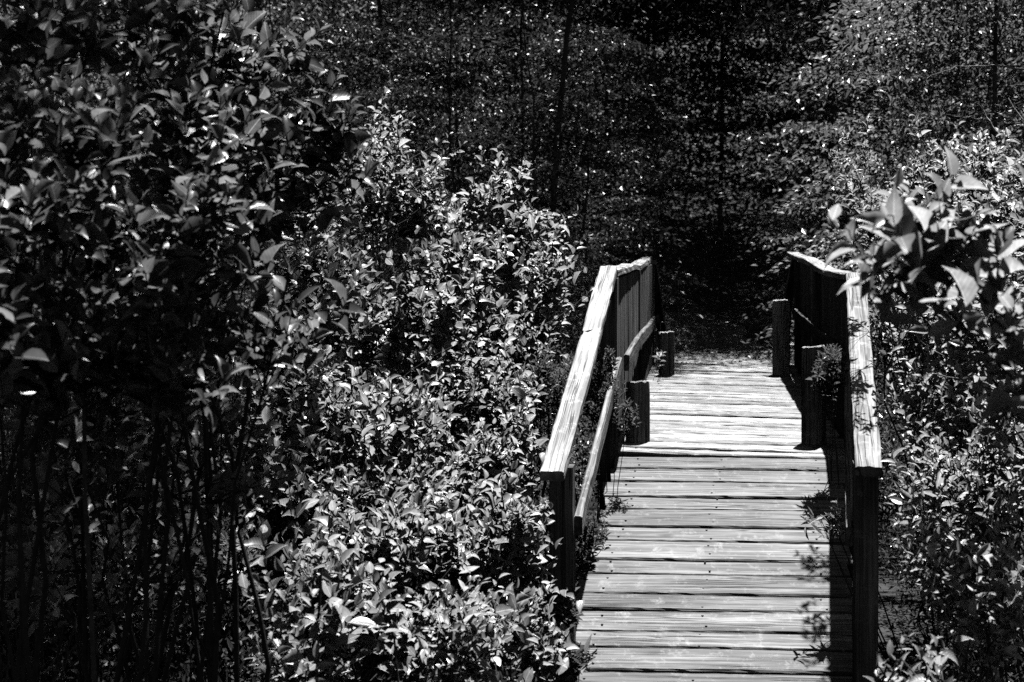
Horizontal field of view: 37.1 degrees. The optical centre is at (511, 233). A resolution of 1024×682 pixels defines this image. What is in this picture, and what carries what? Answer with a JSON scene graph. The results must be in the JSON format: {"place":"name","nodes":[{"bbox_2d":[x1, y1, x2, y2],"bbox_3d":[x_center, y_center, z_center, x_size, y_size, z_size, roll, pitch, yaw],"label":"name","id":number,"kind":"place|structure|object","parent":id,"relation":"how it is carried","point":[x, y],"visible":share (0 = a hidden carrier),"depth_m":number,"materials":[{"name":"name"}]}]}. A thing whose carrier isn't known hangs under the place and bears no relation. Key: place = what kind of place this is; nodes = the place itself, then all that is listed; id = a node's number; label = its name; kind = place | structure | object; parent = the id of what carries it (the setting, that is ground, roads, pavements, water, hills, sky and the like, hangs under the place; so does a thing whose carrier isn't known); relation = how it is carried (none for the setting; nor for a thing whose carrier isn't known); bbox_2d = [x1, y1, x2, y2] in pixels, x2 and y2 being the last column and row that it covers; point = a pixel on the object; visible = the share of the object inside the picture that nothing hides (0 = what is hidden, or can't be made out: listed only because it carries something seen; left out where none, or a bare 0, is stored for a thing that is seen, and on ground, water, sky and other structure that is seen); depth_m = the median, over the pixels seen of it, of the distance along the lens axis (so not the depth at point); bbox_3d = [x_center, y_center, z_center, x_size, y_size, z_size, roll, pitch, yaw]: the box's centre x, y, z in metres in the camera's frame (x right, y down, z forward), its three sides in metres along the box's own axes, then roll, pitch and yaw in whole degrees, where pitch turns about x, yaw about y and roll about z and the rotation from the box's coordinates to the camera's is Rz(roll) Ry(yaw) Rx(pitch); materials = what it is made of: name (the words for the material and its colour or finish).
{"place":"outdoors","nodes":[
{"label":"outdoors","id":0,"kind":"place"},
{"bbox_2d":[0,67,1018,681],"bbox_3d":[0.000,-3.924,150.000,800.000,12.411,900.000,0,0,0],"label":"ground","id":1,"kind":"structure","parent":0,"point":[760,315],"depth_m":39.66,"materials":[{"name":"soil"}]},
{"bbox_2d":[37,0,61,526],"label":"tall tree","id":2,"kind":"object","parent":1,"relation":"on","point":[49,251],"visible":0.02,"depth_m":8.57,"materials":[{"name":"black plant"}]},
{"bbox_2d":[18,87,96,681],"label":"bare twig","id":3,"kind":"object","parent":1,"relation":"on","point":[87,550],"visible":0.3,"depth_m":3.74,"materials":[{"name":"black plant"}]},
{"bbox_2d":[0,0,170,681],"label":"broadleaf shrub","id":4,"kind":"object","parent":1,"relation":"on","point":[49,365],"visible":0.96,"depth_m":3.58,"materials":[{"name":"black plant"}]},
{"bbox_2d":[0,292,243,675],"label":"leafy shrub","id":5,"kind":"object","parent":1,"relation":"on","point":[134,444],"visible":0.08,"depth_m":6.54,"materials":[{"name":"grey plant"}]},
{"bbox_2d":[0,17,272,599],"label":"leafy shrub","id":6,"kind":"object","parent":1,"relation":"on","point":[41,152],"visible":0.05,"depth_m":7.39,"materials":[{"name":"grey plant"}]},
{"bbox_2d":[0,471,277,681],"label":"leafy shrub","id":7,"kind":"object","parent":1,"relation":"on","point":[99,556],"visible":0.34,"depth_m":5.44,"materials":[{"name":"black plant"}]},
{"bbox_2d":[0,270,295,681],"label":"broadleaf shrub","id":8,"kind":"object","parent":1,"relation":"on","point":[100,403],"visible":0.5,"depth_m":4.45,"materials":[{"name":"black plant"}]},
{"bbox_2d":[0,0,353,322],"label":"tall tree","id":9,"kind":"object","parent":1,"relation":"on","point":[27,81],"visible":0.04,"depth_m":15.82,"materials":[{"name":"black plant"}]},
{"bbox_2d":[37,0,334,681],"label":"broadleaf shrub","id":10,"kind":"object","parent":1,"relation":"on","point":[188,217],"visible":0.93,"depth_m":3.98,"materials":[{"name":"black plant"}]},
{"bbox_2d":[0,0,436,323],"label":"tall tree","id":11,"kind":"object","parent":1,"relation":"on","point":[137,138],"visible":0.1,"depth_m":19.92,"materials":[{"name":"black plant"}]},
{"bbox_2d":[104,52,381,681],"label":"broadleaf shrub","id":12,"kind":"object","parent":1,"relation":"on","point":[315,135],"visible":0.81,"depth_m":4.19,"materials":[{"name":"black plant"}]},
{"bbox_2d":[26,0,500,324],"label":"tall tree","id":13,"kind":"object","parent":1,"relation":"on","point":[258,27],"visible":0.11,"depth_m":23.82,"materials":[{"name":"black plant"}]},
{"bbox_2d":[213,322,360,680],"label":"leafy shrub","id":14,"kind":"object","parent":1,"relation":"on","point":[307,390],"visible":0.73,"depth_m":6.22,"materials":[{"name":"grey plant"}]},
{"bbox_2d":[0,298,599,681],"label":"undergrowth","id":15,"kind":"object","parent":1,"relation":"on","point":[183,668],"visible":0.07,"depth_m":6.01,"materials":[{"name":"black plant"}]},
{"bbox_2d":[230,268,387,652],"bbox_3d":[-0.915,1.063,6.915,0.750,1.850,0.724,0,0,0],"label":"leafy shrub","id":16,"kind":"object","parent":1,"relation":"on","point":[283,400],"visible":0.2,"depth_m":6.82,"materials":[{"name":"grey plant"}]},
{"bbox_2d":[146,0,473,354],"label":"sapling","id":17,"kind":"object","parent":1,"relation":"on","point":[385,81],"visible":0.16,"depth_m":20.18,"materials":[{"name":"black plant"}]},
{"bbox_2d":[217,75,414,441],"bbox_3d":[-1.142,0.611,8.743,1.149,3.072,0.812,0,0,0],"label":"leafy shrub","id":18,"kind":"object","parent":1,"relation":"on","point":[297,234],"visible":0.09,"depth_m":8.89,"materials":[{"name":"grey plant"}]},
{"bbox_2d":[228,188,407,474],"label":"leafy shrub","id":19,"kind":"object","parent":1,"relation":"on","point":[301,257],"visible":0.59,"depth_m":7.13,"materials":[{"name":"grey plant"}]},
{"bbox_2d":[228,491,409,681],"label":"leafy shrub","id":20,"kind":"object","parent":1,"relation":"on","point":[315,640],"visible":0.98,"depth_m":4.74,"materials":[{"name":"grey plant"}]},
{"bbox_2d":[165,0,474,263],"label":"tall tree","id":21,"kind":"object","parent":1,"relation":"on","point":[332,10],"visible":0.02,"depth_m":38.03,"materials":[{"name":"black plant"}]},
{"bbox_2d":[210,16,494,348],"bbox_3d":[-2.057,-0.239,18.769,4.026,4.819,4.653,0,0,22],"label":"sapling","id":22,"kind":"object","parent":1,"relation":"on","point":[396,87],"visible":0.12,"depth_m":18.51,"materials":[{"name":"black plant"}]},
{"bbox_2d":[279,405,464,681],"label":"leafy shrub","id":23,"kind":"object","parent":1,"relation":"on","point":[363,490],"visible":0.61,"depth_m":5.89,"materials":[{"name":"grey plant"}]},
{"bbox_2d":[300,342,461,681],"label":"leafy shrub","id":24,"kind":"object","parent":1,"relation":"on","point":[409,406],"visible":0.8,"depth_m":6.17,"materials":[{"name":"grey plant"}]},
{"bbox_2d":[274,465,491,681],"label":"leafy shrub","id":25,"kind":"object","parent":1,"relation":"on","point":[381,533],"visible":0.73,"depth_m":5.40,"materials":[{"name":"grey plant"}]},
{"bbox_2d":[236,183,532,383],"bbox_3d":[-1.016,0.844,14.571,3.297,2.822,2.992,0,0,-11],"label":"woodland bush","id":26,"kind":"object","parent":1,"relation":"on","point":[396,270],"visible":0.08,"depth_m":14.54,"materials":[{"name":"grey plant"}]},
{"bbox_2d":[295,105,475,452],"bbox_3d":[-0.720,0.676,8.392,1.015,2.796,0.763,0,0,-31],"label":"leafy shrub","id":27,"kind":"object","parent":1,"relation":"on","point":[383,198],"visible":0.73,"depth_m":8.30,"materials":[{"name":"grey plant"}]},
{"bbox_2d":[194,0,580,309],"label":"tall tree","id":28,"kind":"object","parent":1,"relation":"on","point":[379,8],"visible":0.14,"depth_m":28.93,"materials":[{"name":"black plant"}]},
{"bbox_2d":[282,0,572,349],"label":"sapling","id":29,"kind":"object","parent":1,"relation":"on","point":[373,39],"visible":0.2,"depth_m":21.55,"materials":[{"name":"black plant"}]},
{"bbox_2d":[351,202,524,606],"bbox_3d":[-0.319,0.917,7.284,0.746,2.157,0.862,0,0,30],"label":"leafy shrub","id":30,"kind":"object","parent":1,"relation":"on","point":[468,297],"visible":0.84,"depth_m":7.20,"materials":[{"name":"grey plant"}]},
{"bbox_2d":[369,306,548,642],"bbox_3d":[-0.192,1.155,7.004,0.840,1.662,0.702,0,0,30],"label":"leafy shrub","id":31,"kind":"object","parent":1,"relation":"on","point":[492,382],"visible":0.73,"depth_m":6.85,"materials":[{"name":"grey plant"}]},
{"bbox_2d":[288,0,649,266],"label":"tall tree","id":32,"kind":"object","parent":1,"relation":"on","point":[472,44],"visible":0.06,"depth_m":37.87,"materials":[{"name":"black plant"}]},
{"bbox_2d":[324,0,634,368],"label":"sapling","id":33,"kind":"object","parent":1,"relation":"on","point":[448,101],"visible":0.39,"depth_m":16.87,"materials":[{"name":"black plant"}]},
{"bbox_2d":[297,0,667,353],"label":"sapling","id":34,"kind":"object","parent":1,"relation":"on","point":[548,21],"visible":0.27,"depth_m":19.27,"materials":[{"name":"black plant"}]},
{"bbox_2d":[375,543,592,681],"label":"leafy shrub","id":35,"kind":"object","parent":1,"relation":"on","point":[528,629],"visible":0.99,"depth_m":4.97,"materials":[{"name":"grey plant"}]},
{"bbox_2d":[416,460,562,677],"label":"leafy shrub","id":36,"kind":"object","parent":1,"relation":"on","point":[520,523],"visible":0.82,"depth_m":5.72,"materials":[{"name":"grey plant"}]},
{"bbox_2d":[430,365,549,679],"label":"leafy shrub","id":37,"kind":"object","parent":1,"relation":"on","point":[509,443],"visible":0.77,"depth_m":6.38,"materials":[{"name":"grey plant"}]},
{"bbox_2d":[0,0,1019,273],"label":"wood","id":38,"kind":"object","parent":1,"relation":"on","point":[290,24],"visible":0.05,"depth_m":47.78,"materials":[{"name":"black plant"}]},
{"bbox_2d":[294,0,733,292],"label":"tall tree","id":39,"kind":"object","parent":1,"relation":"on","point":[512,34],"visible":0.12,"depth_m":28.94,"materials":[{"name":"black plant"}]},
{"bbox_2d":[452,144,577,483],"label":"leafy shrub","id":40,"kind":"object","parent":1,"relation":"on","point":[519,237],"visible":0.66,"depth_m":8.43,"materials":[{"name":"grey plant"}]},
{"bbox_2d":[369,236,672,434],"bbox_3d":[-0.102,1.075,15.690,3.068,2.115,3.599,0,0,39],"label":"woodland bush","id":41,"kind":"object","parent":1,"relation":"on","point":[569,253],"visible":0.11,"depth_m":15.73,"materials":[{"name":"grey plant"}]},
{"bbox_2d":[351,0,701,332],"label":"sapling","id":42,"kind":"object","parent":1,"relation":"on","point":[508,105],"visible":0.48,"depth_m":18.26,"materials":[{"name":"black plant"}]},
{"bbox_2d":[479,230,596,580],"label":"leafy shrub","id":43,"kind":"object","parent":1,"relation":"on","point":[531,333],"visible":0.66,"depth_m":7.58,"materials":[{"name":"grey plant"}]},
{"bbox_2d":[375,7,708,360],"bbox_3d":[0.101,-0.468,20.982,4.428,5.300,5.118,0,0,-42],"label":"sapling","id":44,"kind":"object","parent":1,"relation":"on","point":[479,131],"visible":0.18,"depth_m":20.84,"materials":[{"name":"black plant"}]},
{"bbox_2d":[501,337,583,540],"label":"narrow leaf shrub","id":45,"kind":"object","parent":1,"relation":"on","point":[547,370],"visible":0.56,"depth_m":7.20,"materials":[{"name":"grey plant"}]},
{"bbox_2d":[363,0,746,368],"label":"sapling","id":46,"kind":"object","parent":1,"relation":"on","point":[622,57],"visible":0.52,"depth_m":15.29,"materials":[{"name":"black plant"}]},
{"bbox_2d":[539,587,590,681],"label":"narrow leaf shrub","id":47,"kind":"object","parent":1,"relation":"on","point":[567,613],"visible":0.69,"depth_m":5.89,"materials":[{"name":"grey plant"}]},
{"bbox_2d":[523,518,611,681],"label":"narrow leaf shrub","id":48,"kind":"object","parent":1,"relation":"on","point":[591,531],"visible":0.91,"depth_m":6.42,"materials":[{"name":"grey plant"}]},
{"bbox_2d":[478,259,675,448],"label":"woodland bush","id":49,"kind":"object","parent":1,"relation":"on","point":[578,267],"visible":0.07,"depth_m":14.82,"materials":[{"name":"grey plant"}]},
{"bbox_2d":[463,35,693,353],"bbox_3d":[0.880,-0.278,20.985,3.312,4.891,3.278,0,0,-7],"label":"sapling","id":50,"kind":"object","parent":1,"relation":"on","point":[632,173],"visible":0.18,"depth_m":20.94,"materials":[{"name":"black plant"}]},
{"bbox_2d":[443,24,714,370],"bbox_3d":[0.910,-0.223,18.572,3.096,4.619,3.128,0,0,18],"label":"sapling","id":51,"kind":"object","parent":1,"relation":"on","point":[580,72],"visible":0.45,"depth_m":18.46,"materials":[{"name":"black plant"}]},
{"bbox_2d":[410,0,747,361],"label":"tall tree","id":52,"kind":"object","parent":1,"relation":"on","point":[570,10],"visible":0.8,"depth_m":16.50,"materials":[{"name":"black plant"}]},
{"bbox_2d":[432,20,728,327],"bbox_3d":[0.906,-0.757,26.288,5.584,5.782,4.831,0,0,-13],"label":"sapling","id":53,"kind":"object","parent":1,"relation":"on","point":[665,166],"visible":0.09,"depth_m":25.99,"materials":[{"name":"black plant"}]},
{"bbox_2d":[429,0,774,152],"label":"tall tree","id":54,"kind":"object","parent":1,"relation":"on","point":[675,40],"visible":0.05,"depth_m":43.27,"materials":[{"name":"black plant"}]},
{"bbox_2d":[399,0,809,263],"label":"tall tree","id":55,"kind":"object","parent":1,"relation":"on","point":[661,98],"visible":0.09,"depth_m":33.69,"materials":[{"name":"black plant"}]},
{"bbox_2d":[412,0,802,264],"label":"tall tree","id":56,"kind":"object","parent":1,"relation":"on","point":[723,76],"visible":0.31,"depth_m":30.55,"materials":[{"name":"black plant"}]},
{"bbox_2d":[581,345,640,526],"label":"narrow leaf shrub","id":57,"kind":"object","parent":1,"relation":"on","point":[599,389],"visible":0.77,"depth_m":7.61,"materials":[{"name":"black plant"}]},
{"bbox_2d":[530,13,741,227],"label":"tall tree","id":58,"kind":"object","parent":1,"relation":"on","point":[672,55],"visible":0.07,"depth_m":49.98,"materials":[{"name":"black plant"}]},
{"bbox_2d":[561,293,716,373],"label":"woodland bush","id":59,"kind":"object","parent":1,"relation":"on","point":[675,325],"visible":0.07,"depth_m":19.05,"materials":[{"name":"black plant"}]},
{"bbox_2d":[468,0,841,259],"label":"tall tree","id":60,"kind":"object","parent":1,"relation":"on","point":[661,94],"visible":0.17,"depth_m":38.92,"materials":[{"name":"black plant"}]},
{"bbox_2d":[592,180,770,312],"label":"woodland bush","id":61,"kind":"object","parent":1,"relation":"on","point":[714,240],"visible":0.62,"depth_m":36.95,"materials":[{"name":"black plant"}]},
{"bbox_2d":[574,2,830,255],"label":"tall tree","id":62,"kind":"object","parent":1,"relation":"on","point":[720,207],"visible":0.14,"depth_m":45.94,"materials":[{"name":"black plant"}]},
{"bbox_2d":[540,252,881,681],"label":"footbridge","id":63,"kind":"object","parent":1,"relation":"on","point":[714,564],"visible":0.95,"depth_m":7.17,"materials":[{"name":"grey wood"}]},
{"bbox_2d":[575,292,936,465],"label":"leaf litter","id":64,"kind":"object","parent":1,"relation":"on","point":[715,342],"visible":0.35,"depth_m":27.91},
{"bbox_2d":[685,178,842,303],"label":"woodland bush","id":65,"kind":"object","parent":1,"relation":"on","point":[733,267],"visible":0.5,"depth_m":39.03,"materials":[{"name":"black plant"}]},
{"bbox_2d":[672,9,896,218],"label":"tall tree","id":66,"kind":"object","parent":1,"relation":"on","point":[774,78],"visible":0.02,"depth_m":49.98,"materials":[{"name":"black plant"}]},
{"bbox_2d":[599,0,988,253],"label":"tall tree","id":67,"kind":"object","parent":1,"relation":"on","point":[754,55],"visible":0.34,"depth_m":30.93,"materials":[{"name":"black plant"}]},
{"bbox_2d":[618,0,1003,250],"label":"tall tree","id":68,"kind":"object","parent":1,"relation":"on","point":[802,248],"visible":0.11,"depth_m":41.19,"materials":[{"name":"black plant"}]},
{"bbox_2d":[755,229,882,346],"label":"woodland bush","id":69,"kind":"object","parent":1,"relation":"on","point":[824,262],"visible":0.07,"depth_m":24.00,"materials":[{"name":"grey plant"}]},
{"bbox_2d":[629,0,1019,251],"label":"tall tree","id":70,"kind":"object","parent":1,"relation":"on","point":[740,127],"visible":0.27,"depth_m":30.57,"materials":[{"name":"black plant"}]},
{"bbox_2d":[806,343,850,487],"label":"narrow leaf shrub","id":71,"kind":"object","parent":1,"relation":"on","point":[831,372],"visible":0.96,"depth_m":7.66,"materials":[{"name":"black plant"}]},
{"bbox_2d":[658,0,1008,248],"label":"tall tree","id":72,"kind":"object","parent":1,"relation":"on","point":[788,21],"visible":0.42,"depth_m":20.96,"materials":[{"name":"black plant"}]},
{"bbox_2d":[650,0,1017,254],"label":"tall tree","id":73,"kind":"object","parent":1,"relation":"on","point":[766,9],"visible":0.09,"depth_m":36.00,"materials":[{"name":"black plant"}]},
{"bbox_2d":[689,0,1001,363],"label":"sapling","id":74,"kind":"object","parent":1,"relation":"on","point":[774,140],"visible":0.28,"depth_m":20.88,"materials":[{"name":"grey plant"}]},
{"bbox_2d":[674,0,1023,293],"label":"tall tree","id":75,"kind":"object","parent":1,"relation":"on","point":[795,52],"visible":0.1,"depth_m":26.97,"materials":[{"name":"grey plant"}]},
{"bbox_2d":[683,0,1023,395],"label":"sapling","id":76,"kind":"object","parent":1,"relation":"on","point":[818,126],"visible":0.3,"depth_m":15.07,"materials":[{"name":"grey plant"}]},
{"bbox_2d":[801,499,907,679],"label":"narrow leaf shrub","id":77,"kind":"object","parent":1,"relation":"on","point":[832,527],"visible":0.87,"depth_m":6.50,"materials":[{"name":"grey plant"}]},
{"bbox_2d":[736,0,1012,291],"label":"sapling","id":78,"kind":"object","parent":1,"relation":"on","point":[810,98],"visible":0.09,"depth_m":26.03,"materials":[{"name":"grey plant"}]},
{"bbox_2d":[728,0,1023,416],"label":"sapling","id":79,"kind":"object","parent":1,"relation":"on","point":[979,42],"visible":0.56,"depth_m":12.73,"materials":[{"name":"grey plant"}]},
{"bbox_2d":[738,151,1023,400],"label":"woodland bush","id":80,"kind":"object","parent":1,"relation":"on","point":[822,251],"visible":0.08,"depth_m":16.89,"materials":[{"name":"grey plant"}]},
{"bbox_2d":[741,263,1022,424],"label":"woodland bush","id":81,"kind":"object","parent":1,"relation":"on","point":[792,328],"visible":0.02,"depth_m":15.70,"materials":[{"name":"grey plant"}]},
{"bbox_2d":[747,0,1023,419],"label":"sapling","id":82,"kind":"object","parent":1,"relation":"on","point":[875,65],"visible":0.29,"depth_m":14.40,"materials":[{"name":"grey plant"}]},
{"bbox_2d":[751,0,1023,445],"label":"sapling","id":83,"kind":"object","parent":1,"relation":"on","point":[931,13],"visible":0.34,"depth_m":12.69,"materials":[{"name":"grey plant"}]},
{"bbox_2d":[829,113,972,650],"bbox_3d":[1.802,0.695,7.174,0.634,2.591,1.276,0,0,0],"label":"bush","id":84,"kind":"object","parent":1,"relation":"on","point":[852,181],"visible":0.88,"depth_m":7.18,"materials":[{"name":"grey plant"}]},
{"bbox_2d":[848,158,970,452],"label":"leafy shrub","id":85,"kind":"object","parent":1,"relation":"on","point":[875,234],"visible":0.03,"depth_m":9.51,"materials":[{"name":"grey plant"}]},
{"bbox_2d":[864,632,955,681],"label":"leafy shrub","id":86,"kind":"object","parent":1,"relation":"on","point":[933,667],"visible":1,"depth_m":4.04,"materials":[{"name":"grey plant"}]},
{"bbox_2d":[802,0,1023,292],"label":"tall tree","id":87,"kind":"object","parent":1,"relation":"on","point":[1021,77],"visible":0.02,"depth_m":35.93,"materials":[{"name":"grey plant"}]},
{"bbox_2d":[823,147,1023,423],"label":"broadleaf shrub","id":88,"kind":"object","parent":1,"relation":"on","point":[925,245],"visible":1,"depth_m":3.22,"materials":[{"name":"grey plant"}]},
{"bbox_2d":[866,5,1023,286],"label":"tall tree","id":89,"kind":"object","parent":1,"relation":"on","point":[1004,62],"visible":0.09,"depth_m":25.31,"materials":[{"name":"grey plant"}]},
{"bbox_2d":[867,239,1023,650],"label":"leafy shrub","id":90,"kind":"object","parent":1,"relation":"on","point":[909,346],"visible":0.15,"depth_m":7.17,"materials":[{"name":"grey plant"}]},
{"bbox_2d":[868,289,1023,681],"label":"undergrowth","id":91,"kind":"object","parent":1,"relation":"on","point":[893,472],"visible":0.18,"depth_m":7.78,"materials":[{"name":"grey plant"}]},
{"bbox_2d":[878,138,1023,549],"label":"leafy shrub","id":92,"kind":"object","parent":1,"relation":"on","point":[1009,213],"visible":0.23,"depth_m":6.45,"materials":[{"name":"grey plant"}]},
{"bbox_2d":[880,386,1023,679],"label":"leafy shrub","id":93,"kind":"object","parent":1,"relation":"on","point":[982,479],"visible":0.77,"depth_m":5.54,"materials":[{"name":"grey plant"}]},
{"bbox_2d":[882,313,1023,681],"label":"leafy shrub","id":94,"kind":"object","parent":1,"relation":"on","point":[945,399],"visible":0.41,"depth_m":6.27,"materials":[{"name":"grey plant"}]},
{"bbox_2d":[888,466,1023,681],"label":"leafy shrub","id":95,"kind":"object","parent":1,"relation":"on","point":[983,583],"visible":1,"depth_m":4.84,"materials":[{"name":"grey plant"}]},
{"bbox_2d":[892,107,1023,567],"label":"leafy shrub","id":96,"kind":"object","parent":1,"relation":"on","point":[940,168],"visible":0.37,"depth_m":7.75,"materials":[{"name":"grey plant"}]},
{"bbox_2d":[907,223,1023,462],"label":"leafy shrub","id":97,"kind":"object","parent":1,"relation":"on","point":[983,377],"visible":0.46,"depth_m":5.05,"materials":[{"name":"grey plant"}]},
{"bbox_2d":[927,49,1023,78],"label":"bare twig","id":98,"kind":"object","parent":1,"relation":"on","point":[995,64],"visible":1,"depth_m":10.10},
{"bbox_2d":[954,95,1023,510],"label":"bare twig","id":99,"kind":"object","parent":1,"relation":"on","point":[995,131],"visible":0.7,"depth_m":8.86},
{"bbox_2d":[0,0,1018,67],"label":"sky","id":100,"kind":"structure","parent":0,"point":[763,40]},
{"bbox_2d":[616,277,771,364],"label":"path","id":101,"kind":"structure","parent":0,"point":[734,340],"depth_m":27.88,"materials":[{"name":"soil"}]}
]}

